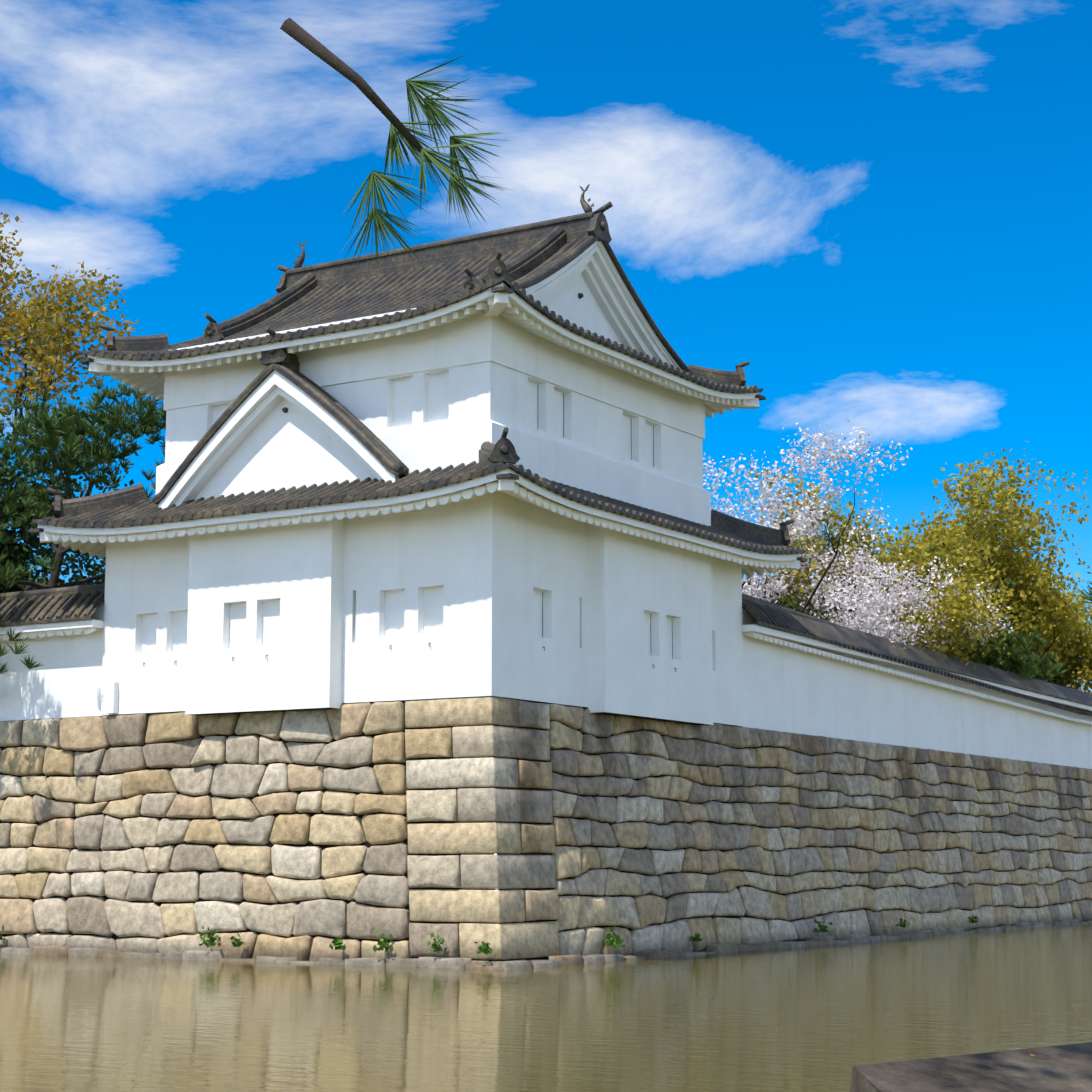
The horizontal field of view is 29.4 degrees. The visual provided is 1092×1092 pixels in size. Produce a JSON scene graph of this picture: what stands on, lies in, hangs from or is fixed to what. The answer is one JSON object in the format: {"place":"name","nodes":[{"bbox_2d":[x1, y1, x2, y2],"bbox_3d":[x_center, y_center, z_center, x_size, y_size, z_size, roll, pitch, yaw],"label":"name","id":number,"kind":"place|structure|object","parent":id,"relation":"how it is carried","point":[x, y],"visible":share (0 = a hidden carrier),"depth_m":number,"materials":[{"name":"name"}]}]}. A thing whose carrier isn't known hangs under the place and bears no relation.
{"place":"outdoors","nodes":[
{"label":"outdoors","id":0,"kind":"place"},
{"bbox_2d":[0,209,137,476],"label":"tree","id":1,"kind":"object","parent":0,"point":[22,319],"depth_m":63.16,"materials":[{"name":"yellow plant"}]},
{"bbox_2d":[0,396,138,592],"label":"tree","id":2,"kind":"object","parent":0,"point":[15,549],"depth_m":59.35,"materials":[{"name":"green plant"}]},
{"bbox_2d":[0,375,165,683],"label":"pine","id":3,"kind":"object","parent":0,"point":[58,423],"depth_m":54.57,"materials":[{"name":"green plant"}]},
{"bbox_2d":[0,923,1091,1091],"bbox_3d":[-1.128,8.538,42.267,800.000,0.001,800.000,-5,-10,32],"label":"water","id":4,"kind":"structure","parent":0,"point":[821,1018],"depth_m":28.16,"materials":[{"name":"brown liquid"}]},
{"bbox_2d":[0,696,1091,969],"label":"stone wall","id":5,"kind":"structure","parent":4,"relation":"in","point":[482,746],"depth_m":47.05,"materials":[{"name":"beige stone"}]},
{"bbox_2d":[101,308,743,725],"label":"turret walls","id":6,"kind":"structure","parent":5,"relation":"on","point":[497,594],"depth_m":46.34,"materials":[{"name":"paint"}]},
{"bbox_2d":[38,370,799,577],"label":"eaves","id":7,"kind":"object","parent":6,"relation":"on","point":[260,439],"depth_m":47.04,"materials":[{"name":"paint"}]},
{"bbox_2d":[29,326,806,561],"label":"roof tiles","id":8,"kind":"object","parent":7,"relation":"on","point":[133,505],"visible":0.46,"depth_m":46.93,"materials":[{"name":"grey tile"}]},
{"bbox_2d":[88,241,758,417],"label":"eaves","id":9,"kind":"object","parent":6,"relation":"on","point":[605,306],"depth_m":49.22,"materials":[{"name":"paint"}]},
{"bbox_2d":[79,184,765,400],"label":"roof tiles","id":10,"kind":"object","parent":9,"relation":"on","point":[518,260],"visible":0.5,"depth_m":50.59,"materials":[{"name":"grey tile"}]},
{"bbox_2d":[0,915,978,954],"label":"weeds","id":11,"kind":"object","parent":5,"relation":"on","point":[383,942],"visible":1,"depth_m":44.33,"materials":[{"name":"green plant"}]},
{"bbox_2d":[0,701,1091,960],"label":"wall joints","id":12,"kind":"object","parent":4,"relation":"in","point":[270,845],"visible":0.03,"depth_m":46.60,"materials":[{"name":"black stone"}]},
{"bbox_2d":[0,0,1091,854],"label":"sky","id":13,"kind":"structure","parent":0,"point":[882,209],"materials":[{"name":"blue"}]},
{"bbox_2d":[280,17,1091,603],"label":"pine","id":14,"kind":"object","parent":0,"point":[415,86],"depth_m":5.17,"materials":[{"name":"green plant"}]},
{"bbox_2d":[703,420,912,612],"bbox_3d":[6.199,1.169,61.166,10.392,9.685,10.916,-5,-10,32],"label":"cherry","id":15,"kind":"object","parent":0,"point":[815,454],"depth_m":59.19,"materials":[{"name":"white plant"}]},
{"bbox_2d":[842,452,1091,674],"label":"tree","id":16,"kind":"object","parent":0,"point":[1045,600],"depth_m":74.16,"materials":[{"name":"yellow plant"}]},
{"bbox_2d":[862,448,1089,602],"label":"tree","id":17,"kind":"object","parent":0,"point":[1010,480],"depth_m":77.39,"materials":[{"name":"plant"}]},
{"bbox_2d":[1030,587,1091,693],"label":"tree","id":18,"kind":"object","parent":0,"point":[1083,669],"depth_m":83.82,"materials":[{"name":"green plant"}]},
{"label":"rampart top","id":19,"kind":"object","parent":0,"visible":0},
{"bbox_2d":[0,602,103,720],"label":"white wall","id":20,"kind":"structure","parent":19,"relation":"on","point":[64,680],"depth_m":49.93,"materials":[{"name":"paint"}]},
{"bbox_2d":[0,583,104,626],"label":"wall tiles","id":21,"kind":"object","parent":20,"relation":"on","point":[73,603],"depth_m":50.05,"materials":[{"name":"grey tile"}]},
{"bbox_2d":[742,578,851,622],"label":"shrub","id":22,"kind":"object","parent":19,"relation":"on","point":[785,604],"depth_m":65.28,"materials":[{"name":"plant"}]},
{"bbox_2d":[767,544,938,644],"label":"tree","id":23,"kind":"object","parent":19,"relation":"on","point":[884,597],"visible":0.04,"depth_m":70.79,"materials":[{"name":"plant"}]},
{"bbox_2d":[735,459,1026,668],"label":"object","id":24,"kind":"object","parent":19,"relation":"on","point":[953,606],"depth_m":67.94,"materials":[{"name":"green plant"}]},
{"bbox_2d":[768,499,1012,673],"bbox_3d":[9.861,2.293,64.591,7.724,8.489,9.465,-5,-10,32],"label":"cherry","id":25,"kind":"object","parent":19,"relation":"on","point":[873,605],"depth_m":64.23,"materials":[{"name":"white plant"}]},
{"bbox_2d":[739,609,1091,768],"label":"white wall","id":26,"kind":"structure","parent":19,"relation":"on","point":[796,683],"depth_m":61.24,"materials":[{"name":"white paint"}]},
{"bbox_2d":[742,593,1091,716],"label":"wall tiles","id":27,"kind":"object","parent":26,"relation":"on","point":[766,613],"depth_m":61.78,"materials":[{"name":"grey tile"}]},
{"bbox_2d":[883,543,1068,678],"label":"shrub","id":28,"kind":"object","parent":19,"relation":"on","point":[1020,661],"visible":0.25,"depth_m":71.27,"materials":[{"name":"green plant"}]},
{"bbox_2d":[947,646,1079,683],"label":"shrub","id":29,"kind":"object","parent":19,"relation":"on","point":[1055,674],"depth_m":82.78,"materials":[{"name":"green plant"}]},
{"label":"bank","id":30,"kind":"structure","parent":0,"visible":0},
{"bbox_2d":[850,1042,1091,1091],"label":"stone ledge","id":31,"kind":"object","parent":30,"relation":"on","point":[1063,1068],"depth_m":7.47,"materials":[{"name":"black stone"}]}
]}

